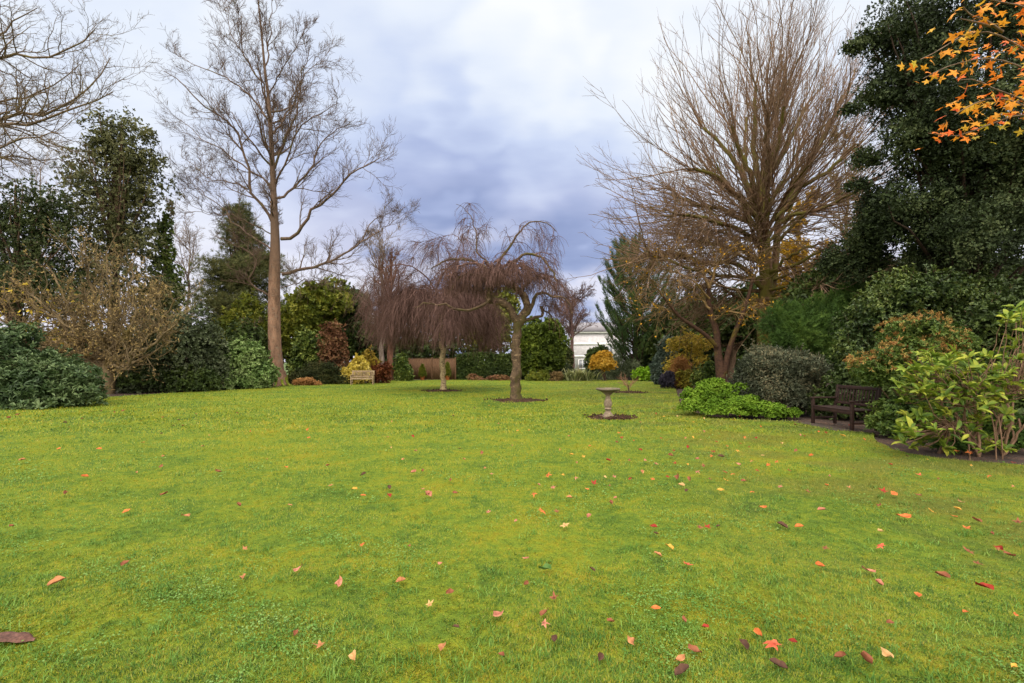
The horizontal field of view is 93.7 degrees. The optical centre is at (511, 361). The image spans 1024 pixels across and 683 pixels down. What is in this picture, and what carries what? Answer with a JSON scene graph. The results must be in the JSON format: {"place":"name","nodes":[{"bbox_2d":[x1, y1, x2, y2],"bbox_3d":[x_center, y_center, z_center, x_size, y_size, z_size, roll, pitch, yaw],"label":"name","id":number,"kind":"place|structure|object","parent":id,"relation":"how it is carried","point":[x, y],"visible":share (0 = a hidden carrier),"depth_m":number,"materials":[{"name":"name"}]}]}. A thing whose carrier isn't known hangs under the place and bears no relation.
{"place":"outdoors","nodes":[
{"label":"outdoors","id":0,"kind":"place"},
{"bbox_2d":[421,388,461,391],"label":"soil","id":1,"kind":"structure","parent":0,"point":[438,390],"depth_m":24.21,"materials":[{"name":"soil"}]},
{"bbox_2d":[0,379,1023,682],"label":"lawn","id":2,"kind":"structure","parent":0,"point":[576,542],"depth_m":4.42,"materials":[{"name":"plant"}]},
{"bbox_2d":[0,631,36,642],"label":"dead leaf","id":3,"kind":"object","parent":2,"relation":"on","point":[12,636],"visible":1,"depth_m":2.54,"materials":[{"name":"plant"}]},
{"bbox_2d":[0,319,109,409],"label":"rhododendron bush","id":4,"kind":"object","parent":2,"relation":"on","point":[32,376],"visible":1,"depth_m":15.78,"materials":[{"name":"green plant"}]},
{"bbox_2d":[47,576,65,585],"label":"fallen leaf","id":5,"kind":"object","parent":2,"relation":"on","point":[56,579],"visible":1,"depth_m":3.18,"materials":[{"name":"plant"}]},
{"bbox_2d":[115,358,228,392],"bbox_3d":[-17.248,0.700,24.153,5.386,1.908,2.977,0,0,-14],"label":"evergreen shrub","id":6,"kind":"object","parent":2,"relation":"on","point":[205,378],"visible":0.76,"depth_m":23.71,"materials":[{"name":"green plant"}]},
{"bbox_2d":[216,333,281,389],"bbox_3d":[-15.254,0.028,27.514,3.791,3.295,3.571,0,0,0],"label":"variegated shrub","id":7,"kind":"object","parent":2,"relation":"on","point":[250,362],"visible":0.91,"depth_m":26.66,"materials":[{"name":"green plant"}]},
{"bbox_2d":[292,376,321,384],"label":"dry groundcover","id":8,"kind":"object","parent":2,"relation":"on","point":[306,381],"visible":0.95,"depth_m":30.18,"materials":[{"name":"beige plant"}]},
{"bbox_2d":[286,358,349,384],"bbox_3d":[-13.075,0.697,32.377,4.588,1.829,2.616,0,0,0],"label":"clipped mound","id":9,"kind":"object","parent":2,"relation":"on","point":[325,373],"visible":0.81,"depth_m":31.68,"materials":[{"name":"green plant"}]},
{"bbox_2d":[335,576,341,587],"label":"fallen leaf","id":10,"kind":"object","parent":2,"relation":"on","point":[338,582],"visible":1,"depth_m":3.17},
{"bbox_2d":[348,650,355,659],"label":"fallen leaf","id":11,"kind":"object","parent":2,"relation":"on","point":[352,655],"visible":1,"depth_m":2.38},
{"bbox_2d":[338,352,371,383],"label":"yellow shrub","id":12,"kind":"object","parent":2,"relation":"on","point":[359,363],"visible":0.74,"depth_m":32.32,"materials":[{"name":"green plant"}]},
{"bbox_2d":[350,370,373,384],"bbox_3d":[-9.723,1.050,31.223,1.435,0.920,0.687,0,0,-8],"label":"pale bench","id":13,"kind":"object","parent":2,"relation":"on","point":[367,371],"visible":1,"depth_m":31.42,"materials":[{"name":"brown wood"}]},
{"bbox_2d":[361,344,382,382],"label":"olive yellow shrub","id":14,"kind":"object","parent":2,"relation":"on","point":[370,359],"visible":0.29,"depth_m":33.86,"materials":[{"name":"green plant"}]},
{"bbox_2d":[367,359,394,382],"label":"copper shrub","id":15,"kind":"object","parent":2,"relation":"on","point":[382,372],"visible":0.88,"depth_m":33.16,"materials":[{"name":"brown plant"}]},
{"bbox_2d":[392,352,414,380],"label":"laurel bush","id":16,"kind":"object","parent":2,"relation":"on","point":[403,368],"visible":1,"depth_m":37.02,"materials":[{"name":"green plant"}]},
{"bbox_2d":[418,363,426,379],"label":"potted conifer","id":17,"kind":"object","parent":2,"relation":"on","point":[422,373],"visible":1,"depth_m":38.45,"materials":[{"name":"plant"}]},
{"bbox_2d":[333,227,520,389],"bbox_3d":[-4.129,-2.824,24.803,9.659,8.763,8.667,0,0,0],"label":"weeping birch","id":18,"kind":"object","parent":2,"relation":"on","point":[396,312],"visible":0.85,"depth_m":23.55,"materials":[{"name":"brown plant"}]},
{"bbox_2d":[408,357,455,379],"bbox_3d":[-6.567,0.597,39.410,3.952,1.866,0.100,0,0,0],"label":"wooden fence","id":19,"kind":"object","parent":2,"relation":"on","point":[432,367],"visible":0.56,"depth_m":39.39,"materials":[{"name":"brown wood"}]},
{"bbox_2d":[445,361,451,379],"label":"potted conifer","id":20,"kind":"object","parent":2,"relation":"on","point":[448,375],"visible":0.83,"depth_m":38.45,"materials":[{"name":"plant"}]},
{"bbox_2d":[466,373,509,380],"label":"rusty ground plant","id":21,"kind":"object","parent":2,"relation":"on","point":[496,377],"visible":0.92,"depth_m":38.29,"materials":[{"name":"brown plant"}]},
{"bbox_2d":[491,609,503,616],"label":"fallen leaf","id":22,"kind":"object","parent":2,"relation":"on","point":[495,613],"visible":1,"depth_m":2.78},
{"bbox_2d":[414,203,585,398],"bbox_3d":[-0.415,-2.411,19.100,6.924,7.943,5.187,0,0,0],"label":"weeping tree","id":23,"kind":"object","parent":2,"relation":"on","point":[486,277],"visible":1,"depth_m":18.53,"materials":[{"name":"brown plant"}]},
{"bbox_2d":[0,425,1023,682],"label":"clover","id":24,"kind":"object","parent":2,"relation":"on","point":[444,561],"visible":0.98,"depth_m":3.12,"materials":[{"name":"green plant"}]},
{"bbox_2d":[484,397,547,402],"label":"soil","id":25,"kind":"structure","parent":2,"relation":"on","point":[524,399],"depth_m":18.23,"materials":[{"name":"soil"}]},
{"bbox_2d":[525,369,549,380],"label":"olive border plant","id":26,"kind":"object","parent":2,"relation":"on","point":[542,375],"visible":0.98,"depth_m":37.09,"materials":[{"name":"green plant"}]},
{"bbox_2d":[538,563,550,568],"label":"fallen leaf","id":27,"kind":"object","parent":2,"relation":"on","point":[546,566],"visible":1,"depth_m":3.38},
{"bbox_2d":[520,316,571,375],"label":"yew tree","id":28,"kind":"object","parent":2,"relation":"on","point":[543,346],"visible":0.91,"depth_m":37.80,"materials":[{"name":"green plant"}]},
{"bbox_2d":[549,371,564,380],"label":"rusty border plant","id":29,"kind":"object","parent":2,"relation":"on","point":[556,376],"visible":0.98,"depth_m":36.91,"materials":[{"name":"brown plant"}]},
{"bbox_2d":[561,365,603,380],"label":"striped clump","id":30,"kind":"object","parent":2,"relation":"on","point":[577,374],"visible":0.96,"depth_m":37.16,"materials":[{"name":"green plant"}]},
{"bbox_2d":[588,350,617,380],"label":"golden ball shrub","id":31,"kind":"object","parent":2,"relation":"on","point":[604,360],"visible":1,"depth_m":37.50,"materials":[{"name":"yellow plant"}]},
{"bbox_2d":[584,413,637,419],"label":"soil","id":32,"kind":"structure","parent":2,"relation":"on","point":[620,417],"depth_m":12.64,"materials":[{"name":"soil"}]},
{"bbox_2d":[596,388,619,416],"bbox_3d":[2.571,1.129,12.857,0.644,0.832,0.644,0,0,0],"label":"bird bath","id":33,"kind":"object","parent":32,"relation":"on","point":[607,392],"visible":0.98,"depth_m":12.77,"materials":[{"name":"stone"}]},
{"bbox_2d":[614,390,645,392],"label":"soil","id":34,"kind":"structure","parent":2,"relation":"on","point":[631,391],"depth_m":23.08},
{"bbox_2d":[617,372,639,391],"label":"bare sapling","id":35,"kind":"object","parent":34,"relation":"on","point":[625,384],"visible":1,"depth_m":23.25,"materials":[{"name":"brown plant"}]},
{"bbox_2d":[627,635,633,644],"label":"fallen leaf","id":36,"kind":"object","parent":2,"relation":"on","point":[630,640],"visible":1,"depth_m":2.52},
{"bbox_2d":[648,335,677,383],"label":"blue grey shrub","id":37,"kind":"object","parent":2,"relation":"on","point":[655,366],"visible":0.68,"depth_m":31.12,"materials":[{"name":"green plant"}]},
{"bbox_2d":[658,370,675,387],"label":"purple tuft","id":38,"kind":"object","parent":2,"relation":"on","point":[667,379],"visible":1,"depth_m":26.74,"materials":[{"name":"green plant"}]},
{"bbox_2d":[666,354,692,387],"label":"russet grass","id":39,"kind":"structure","parent":2,"relation":"on","point":[679,363],"depth_m":27.54,"materials":[{"name":"beige plant"}]},
{"bbox_2d":[675,654,684,660],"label":"fallen leaf","id":40,"kind":"object","parent":2,"relation":"on","point":[680,657],"visible":1,"depth_m":2.36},
{"bbox_2d":[674,663,689,674],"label":"fallen leaf","id":41,"kind":"object","parent":2,"relation":"on","point":[680,668],"visible":1,"depth_m":2.27,"materials":[{"name":"plant"}]},
{"bbox_2d":[688,644,701,652],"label":"fallen leaf","id":42,"kind":"object","parent":2,"relation":"on","point":[694,648],"visible":1,"depth_m":2.44,"materials":[{"name":"plant"}]},
{"bbox_2d":[740,639,749,650],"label":"fallen leaf","id":43,"kind":"object","parent":2,"relation":"on","point":[744,642],"visible":1,"depth_m":2.48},
{"bbox_2d":[763,639,781,650],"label":"fallen leaf","id":44,"kind":"object","parent":2,"relation":"on","point":[773,643],"visible":1,"depth_m":2.44,"materials":[{"name":"plant"}]},
{"bbox_2d":[769,658,787,668],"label":"fallen leaf","id":45,"kind":"object","parent":2,"relation":"on","point":[779,663],"visible":1,"depth_m":2.32,"materials":[{"name":"plant"}]},
{"bbox_2d":[834,651,845,656],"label":"fallen leaf","id":46,"kind":"object","parent":2,"relation":"on","point":[840,653],"visible":0.96,"depth_m":2.38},
{"bbox_2d":[860,650,872,664],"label":"fallen leaf","id":47,"kind":"object","parent":2,"relation":"on","point":[866,656],"visible":1,"depth_m":2.35,"materials":[{"name":"plant"}]},
{"bbox_2d":[881,647,893,657],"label":"fallen leaf","id":48,"kind":"object","parent":2,"relation":"on","point":[886,653],"visible":1,"depth_m":2.40,"materials":[{"name":"plant"}]},
{"bbox_2d":[896,513,910,517],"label":"fallen leaf","id":49,"kind":"object","parent":2,"relation":"on","point":[906,515],"visible":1,"depth_m":4.50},
{"bbox_2d":[935,571,950,577],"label":"fallen leaf","id":50,"kind":"object","parent":2,"relation":"on","point":[943,573],"visible":1,"depth_m":3.27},
{"bbox_2d":[897,0,1023,149],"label":"orange maple","id":51,"kind":"object","parent":2,"relation":"on","point":[1012,103],"visible":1,"depth_m":3.92,"materials":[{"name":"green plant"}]},
{"bbox_2d":[975,581,993,589],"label":"fallen leaf","id":52,"kind":"object","parent":2,"relation":"on","point":[986,585],"visible":1,"depth_m":3.11,"materials":[{"name":"plant"}]},
{"bbox_2d":[0,0,1023,361],"label":"sky","id":53,"kind":"structure","parent":0,"point":[490,103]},
{"bbox_2d":[3,362,1023,464],"bbox_3d":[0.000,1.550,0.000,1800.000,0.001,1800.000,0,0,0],"label":"ground","id":54,"kind":"structure","parent":0,"point":[1017,457],"depth_m":9.66,"materials":[{"name":"soil"}]},
{"bbox_2d":[2,143,92,350],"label":"background tree","id":55,"kind":"object","parent":54,"relation":"on","point":[40,183],"visible":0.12,"depth_m":42.10,"materials":[{"name":"green plant"}]},
{"bbox_2d":[0,167,123,343],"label":"evergreen tree","id":56,"kind":"object","parent":54,"relation":"on","point":[32,222],"visible":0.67,"depth_m":27.77,"materials":[{"name":"green plant"}]},
{"bbox_2d":[23,322,106,373],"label":"evergreen","id":57,"kind":"object","parent":54,"relation":"on","point":[80,345],"visible":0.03,"depth_m":54.26,"materials":[{"name":"green plant"}]},
{"bbox_2d":[0,0,169,208],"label":"spreading bare tree","id":58,"kind":"object","parent":54,"relation":"on","point":[16,107],"visible":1,"depth_m":19.13,"materials":[{"name":"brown wood"}]},
{"bbox_2d":[0,216,205,393],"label":"magnolia tree","id":59,"kind":"object","parent":54,"relation":"on","point":[111,341],"visible":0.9,"depth_m":21.99,"materials":[{"name":"brown plant"}]},
{"bbox_2d":[35,102,195,364],"bbox_3d":[-25.541,-7.486,30.826,8.648,18.106,6.450,0,0,0],"label":"holly tree","id":60,"kind":"object","parent":54,"relation":"on","point":[124,161],"visible":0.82,"depth_m":30.42,"materials":[{"name":"green plant"}]},
{"bbox_2d":[128,199,187,320],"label":"ivy clad tree","id":61,"kind":"object","parent":54,"relation":"on","point":[165,260],"visible":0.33,"depth_m":33.79,"materials":[{"name":"green plant"}]},
{"bbox_2d":[137,208,208,360],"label":"background tree","id":62,"kind":"object","parent":54,"relation":"on","point":[194,240],"visible":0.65,"depth_m":43.91,"materials":[{"name":"brown plant"}]},
{"bbox_2d":[114,303,232,393],"bbox_3d":[-17.980,-0.727,24.973,5.585,4.710,4.891,0,0,0],"label":"evergreen shrub","id":63,"kind":"object","parent":54,"relation":"on","point":[202,344],"visible":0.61,"depth_m":24.51,"materials":[{"name":"green plant"}]},
{"bbox_2d":[183,197,300,351],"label":"conifer","id":64,"kind":"object","parent":54,"relation":"on","point":[221,294],"visible":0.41,"depth_m":42.94,"materials":[{"name":"green plant"}]},
{"bbox_2d":[219,312,268,356],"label":"dark undergrowth shrub","id":65,"kind":"object","parent":54,"relation":"on","point":[249,329],"visible":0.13,"depth_m":30.25,"materials":[{"name":"green plant"}]},
{"bbox_2d":[212,287,288,351],"bbox_3d":[-20.039,-2.051,35.999,5.139,7.538,4.498,0,0,0],"label":"olive shrub","id":66,"kind":"object","parent":54,"relation":"on","point":[240,309],"visible":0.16,"depth_m":35.73,"materials":[{"name":"green plant"}]},
{"bbox_2d":[143,0,421,385],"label":"tall bare tree","id":67,"kind":"object","parent":54,"relation":"on","point":[274,329],"visible":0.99,"depth_m":30.36,"materials":[{"name":"brown plant"}]},
{"bbox_2d":[284,324,323,376],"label":"green shrub","id":68,"kind":"object","parent":54,"relation":"on","point":[303,350],"visible":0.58,"depth_m":36.50,"materials":[{"name":"green plant"}]},
{"bbox_2d":[264,276,354,363],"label":"evergreen tree","id":69,"kind":"object","parent":54,"relation":"on","point":[316,308],"visible":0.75,"depth_m":40.16,"materials":[{"name":"green plant"}]},
{"bbox_2d":[312,318,349,371],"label":"russet shrub","id":70,"kind":"object","parent":54,"relation":"on","point":[332,345],"visible":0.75,"depth_m":35.88,"materials":[{"name":"brown plant"}]},
{"bbox_2d":[323,281,397,366],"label":"evergreen tree","id":71,"kind":"object","parent":54,"relation":"on","point":[348,319],"visible":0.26,"depth_m":42.01,"materials":[{"name":"green plant"}]},
{"bbox_2d":[355,222,406,364],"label":"background tree","id":72,"kind":"object","parent":54,"relation":"on","point":[380,247],"visible":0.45,"depth_m":40.64,"materials":[{"name":"brown plant"}]},
{"bbox_2d":[361,238,406,379],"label":"reddish trunk tree","id":73,"kind":"object","parent":54,"relation":"on","point":[389,358],"visible":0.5,"depth_m":38.53,"materials":[{"name":"red plant"}]},
{"bbox_2d":[397,319,511,368],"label":"evergreen","id":74,"kind":"object","parent":54,"relation":"on","point":[427,354],"visible":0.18,"depth_m":59.56,"materials":[{"name":"green plant"}]},
{"bbox_2d":[432,286,521,351],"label":"evergreen tree","id":75,"kind":"object","parent":54,"relation":"on","point":[511,300],"visible":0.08,"depth_m":51.22,"materials":[{"name":"green plant"}]},
{"bbox_2d":[454,351,526,379],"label":"ivy hedge","id":76,"kind":"object","parent":54,"relation":"on","point":[502,362],"visible":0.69,"depth_m":39.70,"materials":[{"name":"green plant"}]},
{"bbox_2d":[536,342,574,373],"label":"dark hedge","id":77,"kind":"object","parent":54,"relation":"on","point":[569,359],"visible":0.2,"depth_m":49.58,"materials":[{"name":"green plant"}]},
{"bbox_2d":[556,363,572,379],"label":"grey border plant","id":78,"kind":"object","parent":54,"relation":"on","point":[566,368],"visible":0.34,"depth_m":39.74,"materials":[{"name":"green plant"}]},
{"bbox_2d":[549,278,598,370],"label":"drooping birch","id":79,"kind":"object","parent":54,"relation":"on","point":[571,328],"visible":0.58,"depth_m":57.83,"materials":[{"name":"plant"}]},
{"bbox_2d":[583,342,609,378],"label":"round evergreen","id":80,"kind":"object","parent":54,"relation":"on","point":[593,350],"visible":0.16,"depth_m":41.97,"materials":[{"name":"green plant"}]},
{"bbox_2d":[567,322,627,370],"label":"white house","id":81,"kind":"structure","parent":54,"relation":"on","point":[586,338],"depth_m":78.00,"materials":[{"name":"paint"}]},
{"bbox_2d":[578,360,584,368],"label":"window","id":82,"kind":"structure","parent":81,"relation":"in","point":[580,362],"depth_m":77.98,"materials":[{"name":"white glass"}]},
{"bbox_2d":[597,348,643,379],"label":"spreading juniper","id":83,"kind":"object","parent":54,"relation":"on","point":[626,369],"visible":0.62,"depth_m":40.27,"materials":[{"name":"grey plant"}]},
{"bbox_2d":[630,366,651,380],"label":"lime shrub","id":84,"kind":"object","parent":54,"relation":"on","point":[643,373],"visible":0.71,"depth_m":38.01,"materials":[{"name":"green plant"}]},
{"bbox_2d":[594,229,692,365],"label":"cedar","id":85,"kind":"object","parent":54,"relation":"on","point":[626,332],"visible":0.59,"depth_m":40.72,"materials":[{"name":"green plant"}]},
{"bbox_2d":[631,348,695,374],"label":"dark shrub","id":86,"kind":"object","parent":54,"relation":"on","point":[646,365],"visible":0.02,"depth_m":40.09,"materials":[{"name":"green plant"}]},
{"bbox_2d":[675,369,693,388],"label":"yellow green plant","id":87,"kind":"object","parent":54,"relation":"on","point":[685,382],"visible":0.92,"depth_m":27.02,"materials":[{"name":"yellow plant"}]},
{"bbox_2d":[661,326,713,378],"bbox_3d":[10.741,-0.304,29.150,3.342,3.738,1.959,0,0,0],"label":"golden shrub","id":88,"kind":"object","parent":54,"relation":"on","point":[697,346],"visible":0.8,"depth_m":28.96,"materials":[{"name":"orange plant"}]},
{"bbox_2d":[601,230,777,382],"bbox_3d":[7.666,-2.151,20.479,7.040,7.554,5.057,0,0,-39],"label":"forked tree","id":89,"kind":"object","parent":54,"relation":"on","point":[721,367],"visible":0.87,"depth_m":21.08,"materials":[{"name":"brown plant"}]},
{"bbox_2d":[689,358,715,387],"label":"mixed green shrub","id":90,"kind":"object","parent":54,"relation":"on","point":[706,370],"visible":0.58,"depth_m":25.20,"materials":[{"name":"green plant"}]},
{"bbox_2d":[691,347,749,369],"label":"evergreen","id":91,"kind":"object","parent":54,"relation":"on","point":[741,354],"visible":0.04,"depth_m":58.06,"materials":[{"name":"green plant"}]},
{"bbox_2d":[676,377,803,418],"bbox_3d":[5.990,0.993,13.517,2.550,1.086,3.098,0,0,-27],"label":"box mound","id":92,"kind":"object","parent":54,"relation":"on","point":[715,395],"visible":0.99,"depth_m":12.94,"materials":[{"name":"green plant"}]},
{"bbox_2d":[566,0,924,359],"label":"fan crowned tree","id":93,"kind":"object","parent":54,"relation":"on","point":[758,205],"visible":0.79,"depth_m":22.26,"materials":[{"name":"brown plant"}]},
{"bbox_2d":[728,338,833,414],"bbox_3d":[7.708,0.452,13.870,3.163,2.229,2.173,0,0,0],"label":"grey green shrub","id":94,"kind":"object","parent":54,"relation":"on","point":[788,377],"visible":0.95,"depth_m":13.26,"materials":[{"name":"green plant"}]},
{"bbox_2d":[750,187,836,308],"bbox_3d":[19.265,-5.311,32.625,4.287,13.746,6.148,0,0,8],"label":"yellow leaved tree","id":95,"kind":"object","parent":54,"relation":"on","point":[794,258],"visible":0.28,"depth_m":32.80,"materials":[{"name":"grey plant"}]},
{"bbox_2d":[754,277,892,380],"bbox_3d":[11.653,-1.199,17.532,5.806,4.261,3.772,0,0,0],"label":"feathery conifer","id":96,"kind":"object","parent":54,"relation":"on","point":[794,326],"visible":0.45,"depth_m":16.92,"materials":[{"name":"plant"}]},
{"bbox_2d":[797,118,868,265],"bbox_3d":[20.795,-6.957,29.751,4.718,17.039,5.290,0,0,0],"label":"olive twig tree","id":97,"kind":"object","parent":54,"relation":"on","point":[836,227],"visible":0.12,"depth_m":30.19,"materials":[{"name":"brown plant"}]},
{"bbox_2d":[804,367,914,420],"bbox_3d":[9.208,0.850,12.905,2.454,1.483,1.787,0,0,0],"label":"shade shrub","id":98,"kind":"object","parent":54,"relation":"on","point":[842,378],"visible":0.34,"depth_m":12.70,"materials":[{"name":"green plant"}]},
{"bbox_2d":[842,309,983,436],"bbox_3d":[8.424,0.249,9.908,2.908,2.647,1.684,0,0,0],"label":"pieris bush","id":99,"kind":"object","parent":54,"relation":"on","point":[899,341],"visible":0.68,"depth_m":9.71,"materials":[{"name":"green plant"}]},
{"bbox_2d":[813,0,1023,405],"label":"holly tree","id":100,"kind":"object","parent":54,"relation":"on","point":[960,219],"visible":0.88,"depth_m":14.86,"materials":[{"name":"green plant"}]},
{"bbox_2d":[821,263,1023,384],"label":"camellia bush","id":101,"kind":"object","parent":54,"relation":"on","point":[917,291],"visible":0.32,"depth_m":13.94,"materials":[{"name":"green plant"}]},
{"bbox_2d":[888,301,1023,459],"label":"pale rhododendron","id":102,"kind":"object","parent":54,"relation":"on","point":[948,388],"visible":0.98,"depth_m":7.58,"materials":[{"name":"green plant"}]},
{"bbox_2d":[927,409,1023,455],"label":"fern clump","id":103,"kind":"object","parent":54,"relation":"on","point":[958,445],"visible":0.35,"depth_m":8.06,"materials":[{"name":"plant"}]},
{"bbox_2d":[934,273,1023,415],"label":"shade shrub","id":104,"kind":"object","parent":54,"relation":"on","point":[984,326],"visible":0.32,"depth_m":11.57,"materials":[{"name":"green plant"}]},
{"bbox_2d":[639,275,784,379],"bbox_3d":[18.444,-2.906,39.901,15.488,8.936,6.817,0,0,0],"label":"tree","id":105,"kind":"object","parent":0,"point":[726,333],"visible":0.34,"depth_m":38.93,"materials":[{"name":"green plant"}]},
{"bbox_2d":[797,422,855,431],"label":"paving","id":106,"kind":"structure","parent":0,"point":[825,426],"depth_m":11.04,"materials":[{"name":"stone"}]},
{"bbox_2d":[810,385,881,430],"bbox_3d":[7.645,1.035,11.052,0.729,0.950,1.295,0,0,-4],"label":"garden bench","id":107,"kind":"object","parent":106,"relation":"on","point":[835,408],"visible":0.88,"depth_m":11.02,"materials":[{"name":"brown wood"}]},
{"bbox_2d":[776,243,1023,311],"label":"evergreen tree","id":108,"kind":"object","parent":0,"point":[794,292],"visible":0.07,"depth_m":20.08,"materials":[{"name":"green plant"}]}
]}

